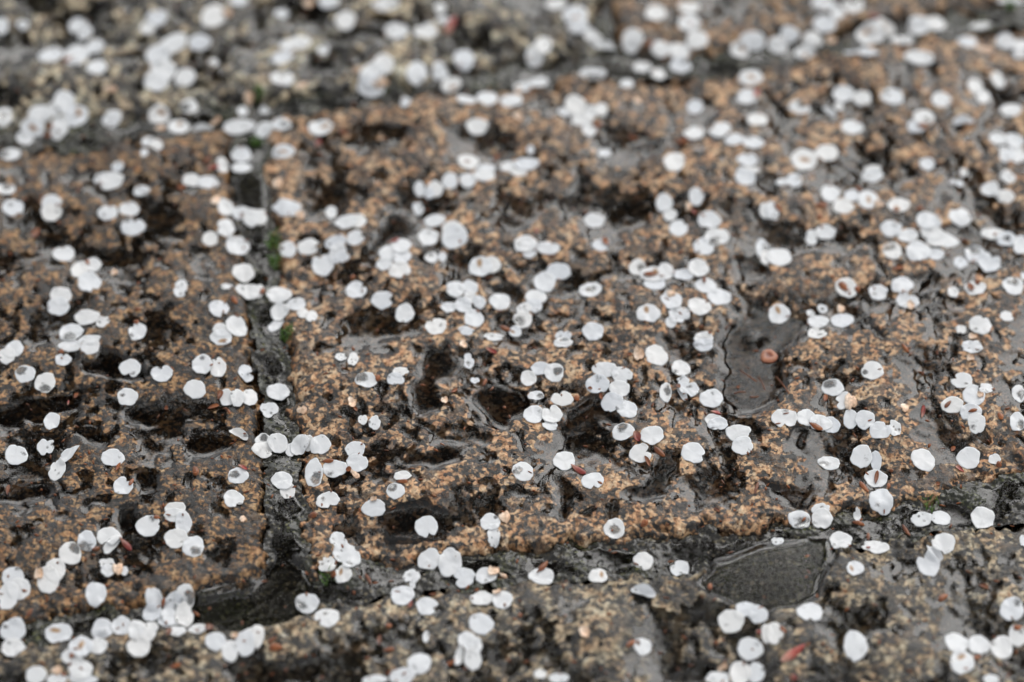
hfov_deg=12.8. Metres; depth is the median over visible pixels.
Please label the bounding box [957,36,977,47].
petal
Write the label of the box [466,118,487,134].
petal
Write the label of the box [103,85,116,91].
blossom flake
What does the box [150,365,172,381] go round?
petal
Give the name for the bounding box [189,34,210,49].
petal
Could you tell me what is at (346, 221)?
petal
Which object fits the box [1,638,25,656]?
petal
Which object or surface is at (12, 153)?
petal
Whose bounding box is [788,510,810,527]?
petal
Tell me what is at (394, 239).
bud scale
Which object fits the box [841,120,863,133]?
petal
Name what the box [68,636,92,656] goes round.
petal
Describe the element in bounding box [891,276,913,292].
petal
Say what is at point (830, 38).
blossom flake
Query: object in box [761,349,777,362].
seed case
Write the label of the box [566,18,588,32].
petal
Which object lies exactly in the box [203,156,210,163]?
bud scale
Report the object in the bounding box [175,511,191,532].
petal
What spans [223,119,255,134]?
petal
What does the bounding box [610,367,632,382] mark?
petal
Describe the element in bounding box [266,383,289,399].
petal
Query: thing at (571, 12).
petal
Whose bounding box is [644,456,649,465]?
bud scale
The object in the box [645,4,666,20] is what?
petal
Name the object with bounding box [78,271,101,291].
petal
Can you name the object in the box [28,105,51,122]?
petal
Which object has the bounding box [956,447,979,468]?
petal
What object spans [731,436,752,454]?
petal
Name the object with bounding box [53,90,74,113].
petal
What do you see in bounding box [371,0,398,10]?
petal
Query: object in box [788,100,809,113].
petal
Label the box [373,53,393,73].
petal
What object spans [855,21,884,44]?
petal
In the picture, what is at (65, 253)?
petal
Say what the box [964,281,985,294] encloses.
petal
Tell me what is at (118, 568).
blossom flake
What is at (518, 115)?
blossom flake
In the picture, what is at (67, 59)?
bud scale
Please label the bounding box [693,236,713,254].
petal
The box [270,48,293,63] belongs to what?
petal
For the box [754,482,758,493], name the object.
bud scale
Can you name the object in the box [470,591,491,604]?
petal
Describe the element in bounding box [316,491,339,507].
petal
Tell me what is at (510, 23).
paving stone
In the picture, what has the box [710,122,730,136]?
petal
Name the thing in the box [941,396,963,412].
petal
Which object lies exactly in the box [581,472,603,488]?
petal
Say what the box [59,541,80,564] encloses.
petal
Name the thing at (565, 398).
petal
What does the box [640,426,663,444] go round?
petal
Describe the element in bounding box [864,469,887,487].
petal
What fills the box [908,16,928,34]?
petal
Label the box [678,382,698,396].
petal
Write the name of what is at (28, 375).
petal
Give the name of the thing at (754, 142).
petal
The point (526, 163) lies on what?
petal
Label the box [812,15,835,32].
petal
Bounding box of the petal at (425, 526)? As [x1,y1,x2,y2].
[415,515,437,537]
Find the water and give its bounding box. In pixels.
[0,0,1023,681]
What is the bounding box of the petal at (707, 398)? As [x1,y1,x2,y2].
[699,389,722,407]
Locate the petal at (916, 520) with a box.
[910,511,931,526]
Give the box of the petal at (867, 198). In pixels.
[858,190,878,208]
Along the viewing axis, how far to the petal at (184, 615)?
1.81 m
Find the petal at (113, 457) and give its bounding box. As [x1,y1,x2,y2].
[101,448,124,465]
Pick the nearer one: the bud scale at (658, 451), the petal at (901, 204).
the bud scale at (658, 451)
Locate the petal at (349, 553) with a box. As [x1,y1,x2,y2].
[332,542,360,567]
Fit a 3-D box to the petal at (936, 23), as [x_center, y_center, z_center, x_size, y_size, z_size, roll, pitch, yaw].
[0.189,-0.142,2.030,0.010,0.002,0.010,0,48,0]
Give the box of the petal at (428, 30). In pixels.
[414,22,437,38]
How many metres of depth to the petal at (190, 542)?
1.83 m
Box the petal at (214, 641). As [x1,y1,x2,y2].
[205,632,225,651]
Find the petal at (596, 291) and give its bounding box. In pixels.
[579,282,601,296]
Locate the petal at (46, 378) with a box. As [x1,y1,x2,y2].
[34,372,55,392]
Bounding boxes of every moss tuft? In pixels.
[248,133,262,146]
[253,83,266,102]
[264,226,282,251]
[267,253,281,270]
[280,323,293,342]
[320,563,336,584]
[921,493,939,512]
[1004,0,1016,9]
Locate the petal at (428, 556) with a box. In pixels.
[418,548,439,569]
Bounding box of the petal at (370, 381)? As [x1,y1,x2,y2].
[355,372,376,387]
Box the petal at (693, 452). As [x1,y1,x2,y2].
[681,442,704,462]
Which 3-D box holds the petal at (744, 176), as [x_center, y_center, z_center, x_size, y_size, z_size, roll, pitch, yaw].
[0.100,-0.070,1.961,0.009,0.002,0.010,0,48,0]
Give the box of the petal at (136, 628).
[128,620,144,639]
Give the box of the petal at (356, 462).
[346,453,367,471]
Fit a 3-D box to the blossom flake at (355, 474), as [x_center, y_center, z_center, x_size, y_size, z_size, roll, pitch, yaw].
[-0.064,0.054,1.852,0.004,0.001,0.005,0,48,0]
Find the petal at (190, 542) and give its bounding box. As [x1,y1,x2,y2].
[182,536,203,556]
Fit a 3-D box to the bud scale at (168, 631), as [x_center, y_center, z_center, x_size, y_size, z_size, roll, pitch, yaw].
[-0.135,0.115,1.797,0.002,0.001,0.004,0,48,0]
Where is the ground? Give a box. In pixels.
[0,0,1023,658]
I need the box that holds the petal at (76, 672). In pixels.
[68,656,92,679]
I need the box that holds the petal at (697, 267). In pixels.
[688,258,708,276]
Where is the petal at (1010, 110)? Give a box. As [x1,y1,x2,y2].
[1000,104,1021,116]
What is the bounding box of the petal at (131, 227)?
[121,218,145,235]
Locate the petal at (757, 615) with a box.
[748,605,767,623]
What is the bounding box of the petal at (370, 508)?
[361,499,384,516]
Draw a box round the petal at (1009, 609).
[999,596,1023,620]
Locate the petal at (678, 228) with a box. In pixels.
[669,220,687,236]
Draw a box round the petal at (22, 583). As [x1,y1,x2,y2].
[11,578,30,599]
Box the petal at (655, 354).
[645,344,667,365]
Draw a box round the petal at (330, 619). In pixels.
[314,609,338,627]
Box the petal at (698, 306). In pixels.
[688,298,711,315]
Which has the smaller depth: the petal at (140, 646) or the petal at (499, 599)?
the petal at (140, 646)
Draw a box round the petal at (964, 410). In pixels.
[960,403,981,420]
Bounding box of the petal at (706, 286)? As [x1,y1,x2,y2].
[695,278,716,292]
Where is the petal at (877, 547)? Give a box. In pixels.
[861,540,889,553]
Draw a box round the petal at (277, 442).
[267,433,287,452]
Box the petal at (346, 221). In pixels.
[334,214,357,228]
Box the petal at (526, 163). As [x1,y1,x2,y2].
[513,158,538,169]
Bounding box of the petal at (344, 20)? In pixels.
[335,11,354,29]
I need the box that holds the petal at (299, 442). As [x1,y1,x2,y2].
[290,434,309,454]
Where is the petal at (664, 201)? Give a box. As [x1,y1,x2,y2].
[656,193,672,211]
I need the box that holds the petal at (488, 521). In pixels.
[480,513,500,529]
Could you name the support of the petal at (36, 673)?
on the water
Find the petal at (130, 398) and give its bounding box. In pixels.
[117,388,137,405]
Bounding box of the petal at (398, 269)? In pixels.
[388,261,410,277]
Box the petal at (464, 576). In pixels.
[454,567,474,587]
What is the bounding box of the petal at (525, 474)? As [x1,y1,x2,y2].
[512,462,532,480]
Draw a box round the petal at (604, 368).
[592,362,615,377]
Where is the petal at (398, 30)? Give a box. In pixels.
[384,23,408,38]
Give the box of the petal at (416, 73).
[406,62,426,85]
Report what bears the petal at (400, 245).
on the water
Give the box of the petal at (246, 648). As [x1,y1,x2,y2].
[234,630,254,656]
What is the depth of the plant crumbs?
1.88 m
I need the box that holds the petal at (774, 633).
[766,622,783,644]
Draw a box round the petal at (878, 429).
[869,421,891,438]
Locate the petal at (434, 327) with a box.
[424,318,446,334]
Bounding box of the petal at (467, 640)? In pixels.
[458,631,477,649]
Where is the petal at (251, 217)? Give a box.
[243,208,260,226]
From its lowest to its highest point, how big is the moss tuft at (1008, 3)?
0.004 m
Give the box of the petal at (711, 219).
[698,211,721,227]
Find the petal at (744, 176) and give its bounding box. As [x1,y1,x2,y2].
[735,168,755,184]
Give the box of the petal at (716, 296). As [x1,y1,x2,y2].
[707,287,731,304]
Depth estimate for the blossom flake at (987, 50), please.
2.02 m
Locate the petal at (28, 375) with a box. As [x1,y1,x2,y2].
[15,365,35,382]
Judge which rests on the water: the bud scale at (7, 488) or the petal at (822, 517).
the bud scale at (7, 488)
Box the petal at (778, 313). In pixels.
[768,304,790,323]
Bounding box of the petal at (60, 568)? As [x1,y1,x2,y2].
[46,558,65,579]
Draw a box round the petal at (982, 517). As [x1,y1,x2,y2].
[971,506,994,528]
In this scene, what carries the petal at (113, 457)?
on the paving stone at (172, 572)
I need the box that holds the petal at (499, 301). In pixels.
[489,293,509,309]
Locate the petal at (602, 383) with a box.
[585,374,609,392]
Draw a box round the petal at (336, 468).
[322,460,346,477]
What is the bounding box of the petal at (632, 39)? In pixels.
[622,28,643,53]
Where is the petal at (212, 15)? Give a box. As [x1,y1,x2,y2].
[201,4,225,26]
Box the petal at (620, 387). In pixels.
[609,380,629,395]
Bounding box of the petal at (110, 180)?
[99,172,123,189]
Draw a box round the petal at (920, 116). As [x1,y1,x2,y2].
[913,109,934,124]
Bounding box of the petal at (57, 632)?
[45,623,72,642]
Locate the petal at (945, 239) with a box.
[926,232,959,247]
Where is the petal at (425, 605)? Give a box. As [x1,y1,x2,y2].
[415,597,437,614]
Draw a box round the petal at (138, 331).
[128,323,146,340]
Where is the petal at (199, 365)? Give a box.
[192,354,211,373]
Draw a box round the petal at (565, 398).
[550,391,573,405]
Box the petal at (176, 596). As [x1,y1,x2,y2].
[163,591,184,609]
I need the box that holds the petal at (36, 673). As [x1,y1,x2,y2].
[26,666,46,681]
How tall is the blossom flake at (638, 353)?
0.002 m
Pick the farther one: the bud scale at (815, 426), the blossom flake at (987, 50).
the blossom flake at (987, 50)
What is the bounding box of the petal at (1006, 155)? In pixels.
[999,146,1014,162]
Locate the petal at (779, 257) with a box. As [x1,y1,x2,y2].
[766,248,791,265]
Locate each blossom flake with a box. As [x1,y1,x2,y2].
[34,567,42,578]
[51,665,60,674]
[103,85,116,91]
[111,269,117,275]
[112,563,122,574]
[155,125,164,130]
[210,116,219,125]
[211,195,219,203]
[222,8,232,17]
[230,632,237,637]
[240,515,245,521]
[244,91,252,104]
[268,135,276,142]
[272,177,281,188]
[295,82,307,88]
[295,210,303,219]
[296,405,306,413]
[303,0,313,7]
[348,396,355,406]
[350,470,359,477]
[352,66,359,73]
[378,76,388,86]
[441,396,447,402]
[460,339,466,347]
[488,565,498,574]
[498,510,509,523]
[514,111,523,120]
[579,626,588,636]
[634,345,643,360]
[667,290,674,296]
[686,202,690,211]
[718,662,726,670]
[800,96,809,105]
[826,34,836,42]
[837,304,844,312]
[844,393,856,409]
[874,200,883,207]
[900,403,908,411]
[907,300,914,309]
[922,87,929,93]
[967,353,974,360]
[968,333,976,338]
[973,44,993,54]
[977,391,983,396]
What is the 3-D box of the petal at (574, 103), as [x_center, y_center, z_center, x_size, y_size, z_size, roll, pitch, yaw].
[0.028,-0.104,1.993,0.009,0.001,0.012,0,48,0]
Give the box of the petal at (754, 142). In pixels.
[742,135,764,147]
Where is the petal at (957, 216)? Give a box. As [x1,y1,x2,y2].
[948,208,970,226]
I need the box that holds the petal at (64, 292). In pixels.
[50,287,71,300]
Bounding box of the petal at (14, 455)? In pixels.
[5,445,27,464]
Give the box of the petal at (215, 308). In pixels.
[208,300,228,316]
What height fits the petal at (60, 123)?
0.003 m
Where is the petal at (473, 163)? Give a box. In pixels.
[458,154,478,169]
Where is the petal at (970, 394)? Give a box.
[963,384,984,405]
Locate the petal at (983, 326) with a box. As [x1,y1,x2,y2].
[969,315,991,334]
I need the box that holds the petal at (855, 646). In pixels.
[843,630,867,661]
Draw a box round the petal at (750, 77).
[738,69,762,84]
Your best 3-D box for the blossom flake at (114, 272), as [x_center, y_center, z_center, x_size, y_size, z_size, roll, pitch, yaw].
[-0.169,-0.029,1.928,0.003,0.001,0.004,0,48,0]
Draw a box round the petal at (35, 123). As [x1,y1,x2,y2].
[20,118,44,136]
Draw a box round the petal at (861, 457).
[850,445,872,468]
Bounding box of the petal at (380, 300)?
[371,291,391,309]
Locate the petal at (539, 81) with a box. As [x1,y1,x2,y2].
[527,77,548,86]
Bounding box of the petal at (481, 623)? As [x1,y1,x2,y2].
[469,613,493,634]
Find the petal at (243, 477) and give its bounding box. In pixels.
[228,467,248,483]
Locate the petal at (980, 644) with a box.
[968,635,990,653]
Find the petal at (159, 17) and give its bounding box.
[146,10,167,25]
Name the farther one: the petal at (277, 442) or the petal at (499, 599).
the petal at (277, 442)
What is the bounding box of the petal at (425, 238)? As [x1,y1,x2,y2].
[418,229,437,245]
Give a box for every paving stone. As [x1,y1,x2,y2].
[0,0,604,156]
[0,130,269,658]
[0,524,1023,681]
[262,28,1023,598]
[610,0,1023,87]
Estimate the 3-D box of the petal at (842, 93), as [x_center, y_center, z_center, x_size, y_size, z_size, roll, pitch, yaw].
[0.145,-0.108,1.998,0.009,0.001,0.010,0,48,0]
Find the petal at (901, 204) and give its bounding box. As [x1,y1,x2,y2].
[888,198,909,212]
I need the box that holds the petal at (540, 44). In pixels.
[534,37,551,53]
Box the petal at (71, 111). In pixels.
[64,105,87,126]
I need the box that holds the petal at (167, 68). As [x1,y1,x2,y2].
[150,59,175,79]
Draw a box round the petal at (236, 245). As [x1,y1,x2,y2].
[226,235,249,254]
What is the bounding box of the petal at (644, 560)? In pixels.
[633,552,652,569]
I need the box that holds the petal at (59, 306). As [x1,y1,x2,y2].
[47,296,69,315]
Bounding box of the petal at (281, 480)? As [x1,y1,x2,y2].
[271,471,292,489]
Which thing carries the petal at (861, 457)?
on the water
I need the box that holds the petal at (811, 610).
[796,602,822,620]
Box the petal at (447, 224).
[442,220,461,232]
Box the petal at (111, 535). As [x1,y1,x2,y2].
[96,527,121,544]
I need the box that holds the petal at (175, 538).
[164,528,187,548]
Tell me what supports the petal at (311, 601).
on the water
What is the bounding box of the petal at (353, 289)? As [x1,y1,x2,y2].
[346,281,366,297]
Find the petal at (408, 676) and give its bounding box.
[389,667,414,681]
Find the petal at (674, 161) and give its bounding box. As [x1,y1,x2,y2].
[663,153,684,170]
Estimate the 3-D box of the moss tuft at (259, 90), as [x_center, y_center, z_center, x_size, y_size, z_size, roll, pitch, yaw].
[-0.111,-0.108,1.997,0.006,0.008,0.008,0,48,0]
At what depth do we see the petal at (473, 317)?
1.91 m
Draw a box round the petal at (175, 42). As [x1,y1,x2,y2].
[160,33,186,52]
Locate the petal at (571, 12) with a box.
[562,5,587,23]
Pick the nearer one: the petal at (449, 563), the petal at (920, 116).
the petal at (449, 563)
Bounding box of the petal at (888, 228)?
[880,220,901,236]
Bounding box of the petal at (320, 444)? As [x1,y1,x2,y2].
[310,434,330,453]
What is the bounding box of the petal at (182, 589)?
[177,584,193,608]
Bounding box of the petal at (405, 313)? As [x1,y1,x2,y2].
[395,303,414,322]
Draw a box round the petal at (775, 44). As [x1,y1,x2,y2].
[767,36,786,52]
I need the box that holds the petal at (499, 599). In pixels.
[491,591,512,608]
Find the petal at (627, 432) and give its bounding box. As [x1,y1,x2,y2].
[612,423,634,440]
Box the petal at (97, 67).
[86,60,106,73]
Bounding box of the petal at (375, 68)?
[359,61,384,78]
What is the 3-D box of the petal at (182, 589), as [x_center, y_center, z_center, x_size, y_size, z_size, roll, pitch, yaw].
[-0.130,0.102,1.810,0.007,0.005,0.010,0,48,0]
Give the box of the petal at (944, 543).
[931,533,954,554]
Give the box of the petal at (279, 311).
[270,302,289,320]
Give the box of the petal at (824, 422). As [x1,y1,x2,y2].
[809,414,832,430]
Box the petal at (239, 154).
[231,146,250,161]
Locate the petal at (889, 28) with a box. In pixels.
[874,17,894,34]
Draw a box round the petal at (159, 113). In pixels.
[148,104,169,122]
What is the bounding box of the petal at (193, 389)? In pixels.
[183,379,205,398]
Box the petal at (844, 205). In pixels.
[833,198,853,213]
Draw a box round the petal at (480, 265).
[469,256,492,275]
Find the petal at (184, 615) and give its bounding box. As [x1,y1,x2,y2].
[175,601,193,626]
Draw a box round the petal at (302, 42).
[279,36,311,49]
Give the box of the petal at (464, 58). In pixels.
[453,49,473,70]
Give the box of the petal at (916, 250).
[906,240,931,260]
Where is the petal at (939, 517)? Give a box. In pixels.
[931,510,950,524]
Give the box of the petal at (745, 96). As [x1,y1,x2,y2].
[737,88,757,103]
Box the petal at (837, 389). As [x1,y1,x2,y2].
[821,379,843,395]
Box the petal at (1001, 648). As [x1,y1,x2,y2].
[990,635,1011,658]
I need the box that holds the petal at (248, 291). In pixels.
[235,284,259,299]
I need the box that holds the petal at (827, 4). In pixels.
[811,0,837,10]
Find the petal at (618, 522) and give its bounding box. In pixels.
[603,518,624,538]
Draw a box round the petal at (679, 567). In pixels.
[670,560,688,575]
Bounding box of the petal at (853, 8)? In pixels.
[842,0,863,12]
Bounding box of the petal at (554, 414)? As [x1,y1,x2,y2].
[541,405,562,422]
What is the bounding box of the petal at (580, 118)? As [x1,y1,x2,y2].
[572,112,592,125]
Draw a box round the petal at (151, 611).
[142,602,161,620]
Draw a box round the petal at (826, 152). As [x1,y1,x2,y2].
[815,144,837,160]
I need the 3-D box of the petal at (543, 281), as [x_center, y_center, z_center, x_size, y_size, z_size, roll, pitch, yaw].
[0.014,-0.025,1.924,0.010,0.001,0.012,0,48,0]
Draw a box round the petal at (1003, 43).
[995,33,1015,48]
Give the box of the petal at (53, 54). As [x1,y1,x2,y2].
[38,47,63,61]
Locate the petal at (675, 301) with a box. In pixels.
[660,292,681,308]
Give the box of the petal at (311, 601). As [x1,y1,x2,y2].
[295,593,318,613]
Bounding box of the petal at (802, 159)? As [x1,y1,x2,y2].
[790,148,817,170]
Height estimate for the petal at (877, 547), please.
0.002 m
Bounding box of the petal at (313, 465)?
[305,457,322,486]
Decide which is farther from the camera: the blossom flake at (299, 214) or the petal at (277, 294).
the blossom flake at (299, 214)
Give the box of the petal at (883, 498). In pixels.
[869,488,892,514]
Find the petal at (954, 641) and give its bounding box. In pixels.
[945,632,967,651]
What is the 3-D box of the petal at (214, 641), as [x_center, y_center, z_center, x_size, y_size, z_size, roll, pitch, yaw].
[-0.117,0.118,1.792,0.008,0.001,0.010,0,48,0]
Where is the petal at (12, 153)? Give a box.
[0,148,20,159]
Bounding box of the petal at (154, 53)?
[145,44,170,64]
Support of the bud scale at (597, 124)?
on the paving stone at (530, 528)
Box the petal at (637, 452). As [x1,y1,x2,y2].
[629,443,651,462]
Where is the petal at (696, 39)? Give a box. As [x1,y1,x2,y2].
[686,30,707,48]
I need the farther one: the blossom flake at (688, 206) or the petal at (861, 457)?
the blossom flake at (688, 206)
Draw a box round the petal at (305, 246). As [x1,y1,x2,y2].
[297,238,317,254]
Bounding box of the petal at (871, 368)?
[861,361,883,379]
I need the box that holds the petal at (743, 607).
[736,601,754,616]
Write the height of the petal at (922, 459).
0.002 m
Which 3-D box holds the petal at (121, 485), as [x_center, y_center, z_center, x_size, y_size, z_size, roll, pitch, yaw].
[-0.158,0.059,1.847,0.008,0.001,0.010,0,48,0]
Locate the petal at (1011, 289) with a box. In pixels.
[1002,277,1023,294]
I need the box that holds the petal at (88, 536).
[77,530,95,550]
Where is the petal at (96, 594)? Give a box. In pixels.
[85,582,106,607]
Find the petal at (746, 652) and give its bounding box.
[737,637,762,660]
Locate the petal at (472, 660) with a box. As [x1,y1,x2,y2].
[464,648,481,670]
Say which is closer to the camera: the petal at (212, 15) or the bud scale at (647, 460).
the bud scale at (647, 460)
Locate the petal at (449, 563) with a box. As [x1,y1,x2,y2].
[438,547,461,576]
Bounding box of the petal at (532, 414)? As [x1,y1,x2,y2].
[523,405,541,422]
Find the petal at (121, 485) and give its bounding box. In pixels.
[113,476,132,493]
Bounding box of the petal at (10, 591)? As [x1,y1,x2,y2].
[0,581,19,609]
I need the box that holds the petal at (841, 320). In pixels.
[831,314,853,327]
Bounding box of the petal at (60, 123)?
[49,116,67,140]
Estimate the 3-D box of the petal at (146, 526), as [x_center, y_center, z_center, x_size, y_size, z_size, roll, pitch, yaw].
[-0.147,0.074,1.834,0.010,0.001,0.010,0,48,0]
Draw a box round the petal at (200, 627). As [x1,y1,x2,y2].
[187,623,205,633]
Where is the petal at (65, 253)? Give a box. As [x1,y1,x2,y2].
[52,246,73,260]
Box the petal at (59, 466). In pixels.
[48,457,65,480]
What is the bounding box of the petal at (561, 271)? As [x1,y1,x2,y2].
[546,263,570,279]
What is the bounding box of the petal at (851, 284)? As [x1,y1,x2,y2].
[835,277,856,297]
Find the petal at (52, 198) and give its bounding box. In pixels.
[41,194,61,206]
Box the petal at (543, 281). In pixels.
[533,271,555,291]
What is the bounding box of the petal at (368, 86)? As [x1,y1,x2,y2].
[357,74,384,96]
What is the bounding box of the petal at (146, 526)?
[135,515,159,536]
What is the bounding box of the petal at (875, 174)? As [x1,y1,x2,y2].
[862,168,882,181]
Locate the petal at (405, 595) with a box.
[391,586,414,605]
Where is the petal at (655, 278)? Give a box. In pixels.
[639,266,665,281]
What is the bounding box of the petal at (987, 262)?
[977,252,1000,271]
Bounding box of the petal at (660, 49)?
[651,40,669,57]
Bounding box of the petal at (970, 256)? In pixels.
[965,245,985,262]
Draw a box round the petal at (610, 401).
[601,392,623,411]
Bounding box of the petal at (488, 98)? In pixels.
[476,92,497,105]
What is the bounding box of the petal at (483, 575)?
[475,567,496,583]
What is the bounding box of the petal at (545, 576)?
[528,568,553,583]
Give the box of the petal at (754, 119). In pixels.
[747,113,767,125]
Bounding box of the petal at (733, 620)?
[718,609,743,632]
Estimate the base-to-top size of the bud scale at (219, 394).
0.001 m
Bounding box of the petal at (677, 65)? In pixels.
[670,57,691,72]
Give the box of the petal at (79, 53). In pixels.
[64,44,89,64]
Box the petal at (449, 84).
[441,77,461,92]
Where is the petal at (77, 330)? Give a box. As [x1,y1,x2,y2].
[59,323,83,340]
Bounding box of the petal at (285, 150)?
[272,144,294,157]
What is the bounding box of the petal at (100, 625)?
[91,618,112,638]
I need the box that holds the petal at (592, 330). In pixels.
[582,322,603,340]
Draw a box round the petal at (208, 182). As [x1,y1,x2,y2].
[197,176,218,188]
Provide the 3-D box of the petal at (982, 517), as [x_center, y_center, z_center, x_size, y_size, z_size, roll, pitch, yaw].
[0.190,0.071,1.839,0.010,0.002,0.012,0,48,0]
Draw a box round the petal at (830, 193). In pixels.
[821,185,839,201]
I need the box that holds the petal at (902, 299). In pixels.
[896,291,919,307]
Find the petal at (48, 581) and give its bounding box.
[37,565,59,593]
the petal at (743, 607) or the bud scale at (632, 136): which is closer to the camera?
the petal at (743, 607)
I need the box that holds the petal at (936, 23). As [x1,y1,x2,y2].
[925,16,944,30]
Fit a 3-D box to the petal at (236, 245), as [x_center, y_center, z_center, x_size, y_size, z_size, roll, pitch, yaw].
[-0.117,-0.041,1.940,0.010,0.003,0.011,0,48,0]
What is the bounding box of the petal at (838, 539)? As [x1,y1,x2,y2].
[829,531,851,548]
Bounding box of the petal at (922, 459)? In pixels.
[911,448,934,471]
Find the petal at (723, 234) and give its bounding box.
[705,228,728,245]
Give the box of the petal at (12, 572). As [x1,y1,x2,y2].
[2,566,23,582]
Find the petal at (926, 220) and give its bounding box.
[916,211,937,229]
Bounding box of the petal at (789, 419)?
[771,409,796,426]
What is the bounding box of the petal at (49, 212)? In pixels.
[41,203,61,220]
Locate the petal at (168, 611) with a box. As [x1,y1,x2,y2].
[161,601,179,624]
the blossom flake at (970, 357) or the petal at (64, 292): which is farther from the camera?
the petal at (64, 292)
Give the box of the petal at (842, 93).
[832,85,853,102]
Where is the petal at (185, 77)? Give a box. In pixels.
[175,68,195,85]
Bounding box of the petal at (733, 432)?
[725,424,750,440]
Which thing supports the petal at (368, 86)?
on the ground
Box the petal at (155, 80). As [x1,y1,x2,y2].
[144,70,168,90]
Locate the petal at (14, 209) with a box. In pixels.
[2,199,23,215]
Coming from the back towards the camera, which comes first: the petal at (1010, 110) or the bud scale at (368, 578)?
the petal at (1010, 110)
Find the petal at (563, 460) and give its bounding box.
[553,451,574,470]
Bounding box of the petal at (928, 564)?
[916,550,939,576]
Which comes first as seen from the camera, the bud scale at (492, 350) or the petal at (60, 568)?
the petal at (60, 568)
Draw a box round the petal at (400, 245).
[390,238,411,252]
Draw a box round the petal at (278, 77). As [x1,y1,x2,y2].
[270,71,293,85]
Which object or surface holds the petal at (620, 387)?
on the water
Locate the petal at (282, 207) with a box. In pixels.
[272,198,301,215]
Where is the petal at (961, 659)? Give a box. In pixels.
[950,649,973,674]
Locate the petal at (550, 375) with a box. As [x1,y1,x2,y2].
[543,363,562,381]
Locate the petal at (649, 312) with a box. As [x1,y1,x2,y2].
[636,304,660,321]
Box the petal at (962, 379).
[951,372,971,387]
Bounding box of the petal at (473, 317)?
[464,308,483,326]
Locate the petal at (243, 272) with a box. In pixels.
[232,263,253,282]
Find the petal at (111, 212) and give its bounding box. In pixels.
[97,205,117,219]
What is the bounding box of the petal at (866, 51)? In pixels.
[843,46,878,55]
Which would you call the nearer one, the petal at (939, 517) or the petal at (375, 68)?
the petal at (939, 517)
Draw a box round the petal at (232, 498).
[223,490,243,506]
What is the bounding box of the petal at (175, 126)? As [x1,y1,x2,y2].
[168,120,189,132]
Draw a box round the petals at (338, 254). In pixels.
[0,0,1023,681]
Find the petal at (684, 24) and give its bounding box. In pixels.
[678,13,700,30]
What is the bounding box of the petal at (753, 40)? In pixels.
[740,31,765,50]
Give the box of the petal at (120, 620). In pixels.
[110,615,130,634]
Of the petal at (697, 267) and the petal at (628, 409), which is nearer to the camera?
the petal at (628, 409)
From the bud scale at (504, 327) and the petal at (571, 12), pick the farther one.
the petal at (571, 12)
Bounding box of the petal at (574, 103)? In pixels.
[565,94,585,113]
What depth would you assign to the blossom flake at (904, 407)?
1.87 m
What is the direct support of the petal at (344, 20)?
on the paving stone at (510, 23)
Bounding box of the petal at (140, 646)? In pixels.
[126,635,150,656]
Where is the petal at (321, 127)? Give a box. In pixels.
[308,120,332,134]
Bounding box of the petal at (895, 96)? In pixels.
[880,88,902,103]
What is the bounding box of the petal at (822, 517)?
[812,507,832,528]
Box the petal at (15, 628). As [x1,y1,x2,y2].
[0,617,25,638]
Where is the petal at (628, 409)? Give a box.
[616,400,637,417]
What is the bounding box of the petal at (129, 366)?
[119,359,140,376]
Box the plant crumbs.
[0,0,1023,681]
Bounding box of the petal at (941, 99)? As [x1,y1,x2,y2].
[932,91,950,106]
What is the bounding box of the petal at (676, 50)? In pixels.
[669,43,689,57]
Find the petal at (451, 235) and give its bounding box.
[442,224,467,248]
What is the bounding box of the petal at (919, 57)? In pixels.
[904,50,933,64]
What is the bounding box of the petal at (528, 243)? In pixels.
[514,235,536,251]
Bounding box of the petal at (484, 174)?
[472,169,494,180]
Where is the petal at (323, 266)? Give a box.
[312,254,333,276]
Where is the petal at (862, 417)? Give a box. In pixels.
[855,410,874,429]
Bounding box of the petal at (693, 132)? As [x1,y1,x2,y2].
[683,126,702,138]
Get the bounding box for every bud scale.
[6,485,9,494]
[31,228,39,237]
[47,123,52,129]
[61,56,71,61]
[91,546,99,550]
[120,537,131,549]
[166,628,171,634]
[170,663,180,667]
[193,466,198,475]
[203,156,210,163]
[205,623,212,629]
[207,164,219,168]
[208,403,218,408]
[217,390,222,399]
[231,296,237,303]
[268,636,276,643]
[269,643,281,650]
[308,511,316,517]
[315,138,321,145]
[322,458,333,462]
[330,570,335,577]
[339,129,346,134]
[365,573,370,583]
[377,635,381,644]
[383,647,394,651]
[388,237,398,242]
[396,479,407,482]
[444,16,455,33]
[486,347,496,353]
[500,325,510,330]
[538,561,547,570]
[571,464,585,473]
[592,121,601,126]
[602,237,608,244]
[626,640,634,646]
[628,134,637,139]
[633,431,640,440]
[641,519,647,526]
[643,271,657,274]
[644,40,653,47]
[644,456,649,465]
[654,447,664,456]
[675,137,688,143]
[753,89,759,96]
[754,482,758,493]
[774,203,781,210]
[780,644,805,661]
[790,674,796,680]
[809,422,822,429]
[815,202,827,207]
[839,281,847,290]
[853,520,863,525]
[859,481,868,491]
[867,13,879,17]
[874,470,878,483]
[891,265,903,269]
[902,343,908,351]
[902,524,909,535]
[918,123,926,127]
[921,405,925,417]
[938,594,947,600]
[956,465,963,471]
[967,282,973,290]
[979,583,988,588]
[998,412,1003,419]
[1013,625,1021,629]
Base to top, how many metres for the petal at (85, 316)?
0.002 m
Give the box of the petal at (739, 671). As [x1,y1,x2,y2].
[729,661,751,681]
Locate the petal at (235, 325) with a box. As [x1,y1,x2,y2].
[225,315,247,336]
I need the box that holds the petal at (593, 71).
[578,68,605,79]
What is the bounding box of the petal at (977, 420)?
[968,412,985,433]
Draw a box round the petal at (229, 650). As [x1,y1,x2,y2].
[221,640,237,661]
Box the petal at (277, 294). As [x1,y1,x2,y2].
[266,287,291,302]
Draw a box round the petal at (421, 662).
[407,653,430,673]
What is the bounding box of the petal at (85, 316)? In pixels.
[74,309,99,324]

